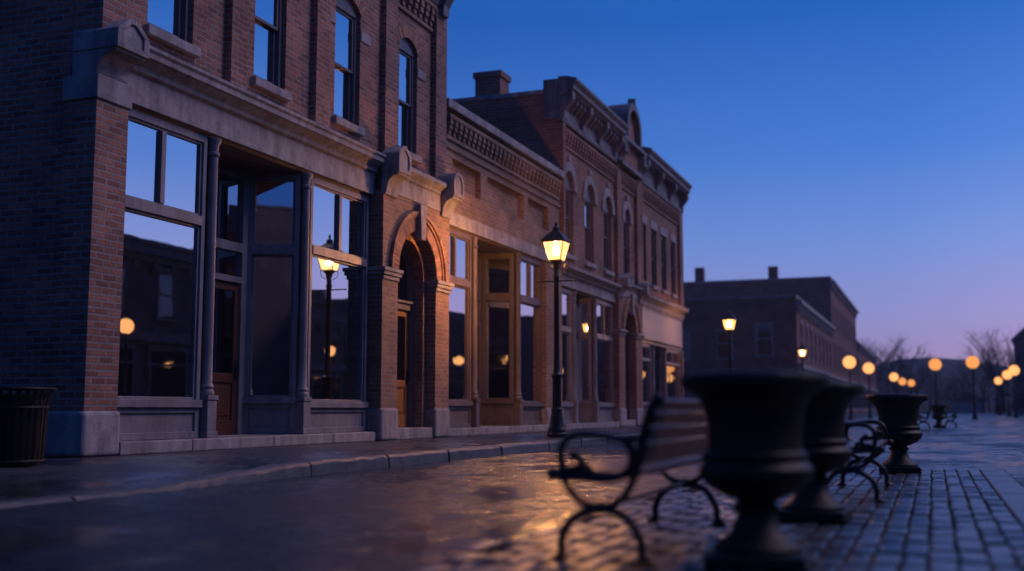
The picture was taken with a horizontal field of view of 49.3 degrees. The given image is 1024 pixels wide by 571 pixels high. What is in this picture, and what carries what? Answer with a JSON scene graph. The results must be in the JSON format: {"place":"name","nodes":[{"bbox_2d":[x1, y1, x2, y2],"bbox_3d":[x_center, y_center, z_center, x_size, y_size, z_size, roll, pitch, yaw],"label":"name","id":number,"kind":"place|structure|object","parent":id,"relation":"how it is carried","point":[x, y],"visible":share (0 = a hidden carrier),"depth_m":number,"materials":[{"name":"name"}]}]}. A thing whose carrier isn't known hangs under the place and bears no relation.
{"place":"outdoors","nodes":[
{"label":"outdoors","id":0,"kind":"place"},
{"bbox_2d":[0,423,702,500],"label":"sidewalk","id":1,"kind":"structure","parent":0,"point":[51,476],"depth_m":11.53,"materials":[{"name":"concrete"}]},
{"bbox_2d":[0,387,56,467],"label":"litter bin","id":2,"kind":"object","parent":1,"relation":"on","point":[23,423],"visible":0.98,"depth_m":10.60,"materials":[{"name":"black metal"}]},
{"bbox_2d":[537,221,575,437],"bbox_3d":[0.866,0.825,21.679,0.804,4.210,0.480,-2,-7,20],"label":"street lamp","id":3,"kind":"object","parent":1,"relation":"on","point":[555,236],"visible":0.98,"depth_m":21.61,"materials":[{"name":"black metal"}]},
{"bbox_2d":[719,309,740,370],"bbox_3d":[7.961,2.933,40.732,0.804,4.210,0.480,-2,-7,20],"label":"street lamp","id":4,"kind":"object","parent":1,"relation":"on","point":[728,316],"visible":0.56,"depth_m":40.78,"materials":[{"name":"black metal"}]},
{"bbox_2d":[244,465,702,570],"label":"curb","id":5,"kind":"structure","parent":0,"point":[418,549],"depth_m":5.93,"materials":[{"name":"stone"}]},
{"bbox_2d":[0,412,1023,570],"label":"road","id":6,"kind":"structure","parent":0,"point":[240,526],"depth_m":7.68,"materials":[{"name":"grey asphalt"}]},
{"bbox_2d":[0,0,463,457],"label":"commercial building","id":7,"kind":"structure","parent":6,"relation":"on","point":[224,224],"depth_m":15.74,"materials":[{"name":"red brick"}]},
{"bbox_2d":[117,109,207,407],"bbox_3d":[-4.487,-0.294,14.164,0.180,3.660,1.780,-2,-7,20],"label":"display window","id":8,"kind":"structure","parent":7,"relation":"in","point":[162,296],"depth_m":14.25,"materials":[{"name":"glass"}]},
{"bbox_2d":[143,0,200,57],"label":"window","id":9,"kind":"structure","parent":7,"relation":"in","point":[167,20],"depth_m":14.60,"materials":[{"name":"glass"}]},
{"bbox_2d":[200,144,208,383],"bbox_3d":[-4.334,-0.157,15.675,0.180,3.600,0.923,4,-7,-29],"label":"window frame","id":10,"kind":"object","parent":7,"relation":"in","point":[207,144],"depth_m":15.40,"materials":[{"name":"purple paint"}]},
{"bbox_2d":[212,280,238,434],"bbox_3d":[-4.328,1.065,16.533,0.115,2.280,0.920,-2,-7,20],"label":"door","id":11,"kind":"structure","parent":7,"relation":"in","point":[224,384],"depth_m":16.77,"materials":[{"name":"red wood"}]},
{"bbox_2d":[251,0,291,101],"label":"window","id":12,"kind":"structure","parent":7,"relation":"in","point":[268,13],"depth_m":16.82,"materials":[{"name":"glass"}]},
{"bbox_2d":[242,172,300,403],"bbox_3d":[-3.715,0.022,17.293,0.796,3.600,0.180,1,-6,-6],"label":"display window","id":13,"kind":"structure","parent":7,"relation":"in","point":[272,293],"depth_m":17.29,"materials":[{"name":"glass"}]},
{"bbox_2d":[307,177,368,407],"bbox_3d":[-2.876,0.178,18.425,0.180,3.660,1.940,-2,-7,20],"label":"display window","id":14,"kind":"structure","parent":7,"relation":"in","point":[339,216],"depth_m":18.44,"materials":[{"name":"glass"}]},
{"bbox_2d":[332,0,366,136],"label":"window","id":15,"kind":"structure","parent":7,"relation":"in","point":[346,16],"depth_m":19.05,"materials":[{"name":"glass"}]},
{"bbox_2d":[397,310,409,426],"bbox_3d":[-2.189,1.522,20.666,0.115,2.191,1.222,-2,-7,20],"label":"door","id":16,"kind":"structure","parent":7,"relation":"in","point":[402,385],"depth_m":21.09,"materials":[{"name":"brown wood"}]},
{"bbox_2d":[398,25,422,163],"bbox_3d":[-2.021,-3.634,21.065,0.310,2.559,1.215,-2,-7,20],"label":"window","id":17,"kind":"structure","parent":7,"relation":"in","point":[406,67],"depth_m":21.23,"materials":[{"name":"glass"}]},
{"bbox_2d":[0,433,638,508],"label":"kerb","id":18,"kind":"structure","parent":6,"relation":"on","point":[312,467],"depth_m":11.80,"materials":[{"name":"concrete"}]},
{"bbox_2d":[446,98,564,436],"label":"commercial building","id":19,"kind":"structure","parent":6,"relation":"on","point":[505,215],"depth_m":26.14,"materials":[{"name":"brown brick"}]},
{"bbox_2d":[448,228,472,405],"bbox_3d":[-1.191,0.656,22.883,0.180,3.610,1.680,-2,-7,20],"label":"display window","id":20,"kind":"structure","parent":19,"relation":"in","point":[460,244],"depth_m":23.22,"materials":[{"name":"glass"}]},
{"bbox_2d":[477,327,479,390],"bbox_3d":[-0.983,2.053,25.552,0.115,2.300,1.100,-2,-7,20],"label":"door","id":21,"kind":"structure","parent":19,"relation":"in","point":[477,327],"depth_m":26.08,"materials":[{"name":"red wood"}]},
{"bbox_2d":[481,253,514,403],"bbox_3d":[-0.340,1.001,26.274,0.779,3.550,0.180,-1,-6,12],"label":"display window","id":22,"kind":"structure","parent":19,"relation":"in","point":[498,319],"depth_m":26.27,"materials":[{"name":"brown paint"}]},
{"bbox_2d":[520,255,543,406],"bbox_3d":[0.426,1.130,27.163,0.180,3.610,1.600,-2,-7,20],"label":"display window","id":23,"kind":"structure","parent":19,"relation":"in","point":[530,269],"depth_m":27.29,"materials":[{"name":"glass"}]},
{"bbox_2d":[452,70,650,429],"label":"commercial building","id":24,"kind":"structure","parent":6,"relation":"on","point":[582,136],"depth_m":32.25,"materials":[{"name":"red brick"}]},
{"bbox_2d":[562,288,573,406],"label":"display window","id":25,"kind":"structure","parent":24,"relation":"in","point":[566,294],"depth_m":29.94,"materials":[{"name":"glass"}]},
{"bbox_2d":[566,155,577,260],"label":"window","id":26,"kind":"structure","parent":24,"relation":"in","point":[569,167],"depth_m":30.51,"materials":[{"name":"stone"}]},
{"bbox_2d":[576,298,591,404],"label":"display window","id":27,"kind":"structure","parent":24,"relation":"in","point":[583,305],"depth_m":32.15,"materials":[{"name":"glass"}]},
{"bbox_2d":[582,170,597,269],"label":"window","id":28,"kind":"structure","parent":24,"relation":"in","point":[588,180],"depth_m":32.27,"materials":[{"name":"stone"}]},
{"bbox_2d":[592,300,614,406],"bbox_3d":[2.723,2.041,33.213,0.180,3.130,1.820,-2,-7,20],"label":"display window","id":29,"kind":"structure","parent":24,"relation":"in","point":[604,309],"depth_m":33.36,"materials":[{"name":"glass"}]},
{"bbox_2d":[601,182,614,276],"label":"window","id":30,"kind":"structure","parent":24,"relation":"in","point":[606,193],"depth_m":34.06,"materials":[{"name":"stone"}]},
{"bbox_2d":[622,196,632,283],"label":"window","id":31,"kind":"structure","parent":24,"relation":"in","point":[626,205],"depth_m":36.17,"materials":[{"name":"stone"}]},
{"bbox_2d":[640,146,691,411],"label":"commercial building","id":32,"kind":"structure","parent":6,"relation":"on","point":[666,187],"depth_m":40.45,"materials":[{"name":"red brick"}]},
{"bbox_2d":[643,215,646,281],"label":"window","id":33,"kind":"structure","parent":32,"relation":"in","point":[644,217],"depth_m":38.31,"materials":[{"name":"glass"}]},
{"bbox_2d":[642,343,650,405],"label":"display window","id":34,"kind":"structure","parent":32,"relation":"in","point":[646,348],"depth_m":38.20,"materials":[{"name":"glass"}]},
{"bbox_2d":[650,220,659,290],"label":"window","id":35,"kind":"structure","parent":32,"relation":"in","point":[653,225],"depth_m":39.69,"materials":[{"name":"glass"}]},
{"bbox_2d":[654,348,661,392],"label":"display window","id":36,"kind":"structure","parent":32,"relation":"in","point":[658,351],"depth_m":40.38,"materials":[{"name":"glass"}]},
{"bbox_2d":[642,306,682,347],"bbox_3d":[5.450,1.558,40.264,0.067,1.080,6.400,-2,-7,20],"label":"shop sign","id":37,"kind":"object","parent":32,"relation":"attached to","point":[659,327],"visible":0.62,"depth_m":40.00,"materials":[{"name":"white paint"}]},
{"bbox_2d":[660,226,668,294],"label":"window","id":38,"kind":"structure","parent":32,"relation":"in","point":[663,232],"depth_m":41.13,"materials":[{"name":"stone"}]},
{"bbox_2d":[670,233,677,298],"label":"window","id":39,"kind":"structure","parent":32,"relation":"in","point":[672,237],"depth_m":42.58,"materials":[{"name":"stone"}]},
{"bbox_2d":[667,349,680,398],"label":"display window","id":40,"kind":"structure","parent":32,"relation":"in","point":[673,357],"depth_m":42.13,"materials":[{"name":"glass"}]},
{"bbox_2d":[797,343,809,370],"bbox_3d":[16.061,5.242,61.597,0.804,4.210,0.480,-2,-7,20],"label":"street lamp","id":41,"kind":"object","parent":6,"relation":"on","point":[802,348],"visible":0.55,"depth_m":61.66,"materials":[{"name":"black metal"}]},
{"bbox_2d":[843,355,855,418],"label":"street lamp","id":42,"kind":"object","parent":6,"relation":"on","point":[849,362],"visible":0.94,"depth_m":73.27,"materials":[{"name":"black metal"}]},
{"bbox_2d":[863,361,873,417],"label":"street lamp","id":43,"kind":"object","parent":6,"relation":"on","point":[868,368],"visible":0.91,"depth_m":83.95,"materials":[{"name":"black metal"}]},
{"bbox_2d":[861,336,908,386],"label":"bare tree","id":44,"kind":"object","parent":6,"relation":"on","point":[878,379],"visible":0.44,"depth_m":213.97,"materials":[{"name":"brown plant"}]},
{"bbox_2d":[889,372,898,393],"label":"street lamp","id":45,"kind":"object","parent":6,"relation":"on","point":[893,376],"visible":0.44,"depth_m":107.49,"materials":[{"name":"black metal"}]},
{"bbox_2d":[868,347,922,393],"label":"bare tree","id":46,"kind":"object","parent":6,"relation":"on","point":[892,382],"visible":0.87,"depth_m":179.05,"materials":[{"name":"brown plant"}]},
{"bbox_2d":[863,333,930,393],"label":"bare tree","id":47,"kind":"object","parent":6,"relation":"on","point":[887,382],"visible":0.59,"depth_m":193.59,"materials":[{"name":"brown plant"}]},
{"bbox_2d":[898,377,905,393],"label":"street lamp","id":48,"kind":"object","parent":6,"relation":"on","point":[902,381],"visible":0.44,"depth_m":124.95,"materials":[{"name":"black metal"}]},
{"bbox_2d":[878,347,942,393],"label":"bare tree","id":49,"kind":"object","parent":6,"relation":"on","point":[918,364],"visible":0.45,"depth_m":201.08,"materials":[{"name":"brown plant"}]},
{"bbox_2d":[908,379,914,393],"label":"street lamp","id":50,"kind":"object","parent":6,"relation":"on","point":[911,382],"visible":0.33,"depth_m":132.10,"materials":[{"name":"black metal"}]},
{"bbox_2d":[890,354,933,411],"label":"bare tree","id":51,"kind":"object","parent":6,"relation":"on","point":[916,390],"visible":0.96,"depth_m":168.68,"materials":[{"name":"brown plant"}]},
{"bbox_2d":[915,367,945,412],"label":"bare tree","id":52,"kind":"object","parent":6,"relation":"on","point":[930,379],"visible":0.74,"depth_m":191.05,"materials":[{"name":"brown plant"}]},
{"bbox_2d":[929,357,941,404],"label":"street lamp","id":53,"kind":"object","parent":6,"relation":"on","point":[935,364],"visible":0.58,"depth_m":76.96,"materials":[{"name":"black metal"}]},
{"bbox_2d":[876,368,1015,412],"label":"woods","id":54,"kind":"object","parent":6,"relation":"on","point":[959,393],"visible":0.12,"depth_m":219.35,"materials":[{"name":"brown plant"}]},
{"bbox_2d":[945,363,981,393],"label":"bare tree","id":55,"kind":"object","parent":6,"relation":"on","point":[968,382],"visible":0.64,"depth_m":198.10,"materials":[{"name":"brown plant"}]},
{"bbox_2d":[952,392,985,412],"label":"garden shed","id":56,"kind":"structure","parent":6,"relation":"on","point":[963,403],"depth_m":187.09,"materials":[{"name":"grey"}]},
{"bbox_2d":[966,354,978,419],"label":"street lamp","id":57,"kind":"object","parent":6,"relation":"on","point":[972,362],"visible":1,"depth_m":73.22,"materials":[{"name":"black metal"}]},
{"bbox_2d":[952,354,1007,412],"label":"bare tree","id":58,"kind":"object","parent":6,"relation":"on","point":[983,397],"visible":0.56,"depth_m":183.48,"materials":[{"name":"brown plant"}]},
{"bbox_2d":[957,340,1013,412],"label":"bare tree","id":59,"kind":"object","parent":6,"relation":"on","point":[1004,382],"visible":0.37,"depth_m":215.70,"materials":[{"name":"brown plant"}]},
{"bbox_2d":[960,323,1021,412],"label":"bare tree","id":60,"kind":"object","parent":6,"relation":"on","point":[1002,407],"visible":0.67,"depth_m":170.26,"materials":[{"name":"brown plant"}]},
{"bbox_2d":[967,335,1021,413],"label":"bare tree","id":61,"kind":"object","parent":6,"relation":"on","point":[988,372],"visible":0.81,"depth_m":162.63,"materials":[{"name":"brown plant"}]},
{"bbox_2d":[974,344,1014,396],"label":"bare tree","id":62,"kind":"object","parent":6,"relation":"on","point":[996,365],"visible":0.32,"depth_m":196.18,"materials":[{"name":"brown plant"}]},
{"bbox_2d":[994,376,1002,414],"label":"street lamp","id":63,"kind":"object","parent":6,"relation":"on","point":[998,380],"visible":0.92,"depth_m":121.64,"materials":[{"name":"black metal"}]},
{"bbox_2d":[981,470,1023,526],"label":"paving border","id":64,"kind":"object","parent":6,"relation":"on","point":[1009,489],"visible":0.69,"depth_m":9.19,"materials":[{"name":"stone"}]},
{"bbox_2d":[1002,369,1011,416],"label":"street lamp","id":65,"kind":"object","parent":6,"relation":"on","point":[1006,375],"visible":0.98,"depth_m":100.37,"materials":[{"name":"black metal"}]},
{"bbox_2d":[1008,364,1019,417],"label":"street lamp","id":66,"kind":"object","parent":6,"relation":"on","point":[1013,370],"visible":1,"depth_m":88.82,"materials":[{"name":"black metal"}]},
{"bbox_2d":[412,467,1023,570],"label":"cobble paving","id":67,"kind":"structure","parent":0,"point":[966,531],"depth_m":5.91,"materials":[{"name":"stone"}]},
{"bbox_2d":[547,392,725,564],"bbox_3d":[0.721,0.927,5.708,0.541,0.738,1.840,-2,-7,20],"label":"park bench","id":68,"kind":"object","parent":67,"relation":"on","point":[647,457],"visible":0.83,"depth_m":4.94,"materials":[{"name":"black metal"}]},
{"bbox_2d":[680,371,829,570],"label":"urn planter","id":69,"kind":"object","parent":67,"relation":"on","point":[755,465],"visible":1,"depth_m":4.58,"materials":[{"name":"metal"}]},
{"bbox_2d":[776,382,863,523],"bbox_3d":[1.800,0.996,6.711,0.632,0.812,0.632,-3,-7,23],"label":"urn planter","id":70,"kind":"object","parent":67,"relation":"on","point":[826,448],"visible":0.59,"depth_m":6.53,"materials":[{"name":"metal"}]},
{"bbox_2d":[826,420,893,502],"bbox_3d":[2.706,1.273,8.832,0.541,0.738,1.840,-2,-7,20],"label":"park bench","id":71,"kind":"object","parent":67,"relation":"on","point":[875,446],"visible":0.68,"depth_m":7.98,"materials":[{"name":"black metal"}]},
{"bbox_2d":[865,394,928,473],"bbox_3d":[4.049,1.548,11.701,0.632,0.812,0.632,-2,-7,18],"label":"urn planter","id":72,"kind":"object","parent":67,"relation":"on","point":[897,416],"visible":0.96,"depth_m":11.53,"materials":[{"name":"metal"}]},
{"bbox_2d":[447,0,1023,365],"label":"sky","id":73,"kind":"structure","parent":0,"point":[874,147],"materials":[{"name":"blue"}]},
{"bbox_2d":[682,294,835,410],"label":"brick building","id":74,"kind":"structure","parent":0,"point":[772,332],"depth_m":81.73,"materials":[{"name":"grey brick"}]},
{"bbox_2d":[682,330,691,360],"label":"window","id":75,"kind":"structure","parent":74,"relation":"in","point":[686,349],"depth_m":82.72,"materials":[{"name":"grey glass"}]},
{"bbox_2d":[715,329,733,359],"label":"window","id":76,"kind":"structure","parent":74,"relation":"in","point":[720,335],"depth_m":81.78,"materials":[{"name":"grey glass"}]},
{"bbox_2d":[755,322,774,356],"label":"window","id":77,"kind":"structure","parent":74,"relation":"in","point":[763,331],"depth_m":80.77,"materials":[{"name":"grey glass"}]},
{"bbox_2d":[800,319,803,355],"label":"window","id":78,"kind":"structure","parent":74,"relation":"in","point":[801,321],"depth_m":82.82,"materials":[{"name":"grey glass"}]},
{"bbox_2d":[805,323,808,359],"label":"window","id":79,"kind":"structure","parent":74,"relation":"in","point":[806,325],"depth_m":86.06,"materials":[{"name":"grey glass"}]},
{"bbox_2d":[810,326,813,361],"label":"window","id":80,"kind":"structure","parent":74,"relation":"in","point":[811,328],"depth_m":89.29,"materials":[{"name":"grey glass"}]},
{"bbox_2d":[814,329,817,362],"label":"window","id":81,"kind":"structure","parent":74,"relation":"in","point":[815,331],"depth_m":92.49,"materials":[{"name":"glass"}]},
{"bbox_2d":[818,332,821,364],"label":"window","id":82,"kind":"structure","parent":74,"relation":"in","point":[819,333],"depth_m":95.75,"materials":[{"name":"glass"}]},
{"bbox_2d":[822,334,825,365],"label":"window","id":83,"kind":"structure","parent":74,"relation":"in","point":[823,337],"depth_m":98.96,"materials":[{"name":"grey glass"}]},
{"bbox_2d":[826,337,828,367],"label":"window","id":84,"kind":"structure","parent":74,"relation":"in","point":[826,337],"depth_m":102.32,"materials":[{"name":"grey glass"}]},
{"bbox_2d":[829,339,831,368],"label":"window","id":85,"kind":"structure","parent":74,"relation":"in","point":[829,339],"depth_m":105.34,"materials":[{"name":"grey glass"}]},
{"bbox_2d":[684,266,858,413],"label":"brick building","id":86,"kind":"structure","parent":0,"point":[826,298],"depth_m":112.36,"materials":[{"name":"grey brick"}]},
{"bbox_2d":[833,302,834,326],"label":"window","id":87,"kind":"structure","parent":86,"relation":"in","point":[833,302],"depth_m":110.75,"materials":[{"name":"grey stone"}]},
{"bbox_2d":[834,340,836,368],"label":"window","id":88,"kind":"structure","parent":86,"relation":"in","point":[834,340],"depth_m":110.77,"materials":[{"name":"black glass"}]},
{"bbox_2d":[836,305,838,332],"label":"window","id":89,"kind":"structure","parent":86,"relation":"in","point":[836,305],"depth_m":115.02,"materials":[{"name":"grey stone"}]},
{"bbox_2d":[837,342,839,369],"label":"window","id":90,"kind":"structure","parent":86,"relation":"in","point":[837,342],"depth_m":114.29,"materials":[{"name":"black glass"}]},
{"bbox_2d":[839,309,841,335],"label":"window","id":91,"kind":"structure","parent":86,"relation":"in","point":[839,309],"depth_m":118.75,"materials":[{"name":"grey stone"}]},
{"bbox_2d":[840,344,842,370],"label":"window","id":92,"kind":"structure","parent":86,"relation":"in","point":[840,344],"depth_m":118.10,"materials":[{"name":"black glass"}]},
{"bbox_2d":[842,312,844,337],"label":"window","id":93,"kind":"structure","parent":86,"relation":"in","point":[842,312],"depth_m":122.49,"materials":[{"name":"glass"}]},
{"bbox_2d":[843,346,845,371],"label":"window","id":94,"kind":"structure","parent":86,"relation":"in","point":[843,346],"depth_m":121.85,"materials":[{"name":"black glass"}]},
{"bbox_2d":[845,315,846,339],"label":"window","id":95,"kind":"structure","parent":86,"relation":"in","point":[845,315],"depth_m":125.55,"materials":[{"name":"grey glass"}]},
{"bbox_2d":[847,317,849,341],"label":"window","id":96,"kind":"structure","parent":86,"relation":"in","point":[847,317],"depth_m":129.90,"materials":[{"name":"grey glass"}]},
{"bbox_2d":[845,412,877,418],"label":"sidewalk","id":97,"kind":"structure","parent":0,"point":[860,414],"depth_m":110.97,"materials":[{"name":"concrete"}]},
{"bbox_2d":[856,340,877,412],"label":"brick building","id":98,"kind":"structure","parent":0,"point":[865,355],"depth_m":156.97,"materials":[{"name":"brown brick"}]},
{"bbox_2d":[919,426,964,430],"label":"cobble paving","id":99,"kind":"structure","parent":0,"point":[947,428],"depth_m":36.99,"materials":[{"name":"stone"}]},
{"bbox_2d":[918,407,931,428],"bbox_3d":[13.973,4.485,37.857,0.541,0.738,1.840,-2,-7,20],"label":"park bench","id":100,"kind":"object","parent":99,"relation":"on","point":[921,417],"visible":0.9,"depth_m":37.02,"materials":[{"name":"black metal"}]},
{"bbox_2d":[929,405,947,427],"bbox_3d":[15.053,4.611,39.370,0.632,0.812,0.632,-2,-7,18],"label":"urn planter","id":101,"kind":"object","parent":99,"relation":"on","point":[938,415],"visible":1,"depth_m":39.20,"materials":[{"name":"metal"}]},
{"bbox_2d":[945,412,957,427],"bbox_3d":[16.038,4.823,40.909,0.541,0.738,1.840,-2,-7,20],"label":"park bench","id":102,"kind":"object","parent":99,"relation":"on","point":[952,416],"visible":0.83,"depth_m":40.07,"materials":[{"name":"black metal"}]},
{"bbox_2d":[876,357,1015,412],"bbox_3d":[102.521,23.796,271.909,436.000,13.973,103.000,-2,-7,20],"label":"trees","id":103,"kind":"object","parent":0,"point":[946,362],"depth_m":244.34,"materials":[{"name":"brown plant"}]},
{"bbox_2d":[1011,328,1023,412],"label":"brick building","id":104,"kind":"structure","parent":0,"point":[1017,339],"depth_m":162.21,"materials":[{"name":"brick"}]}
]}

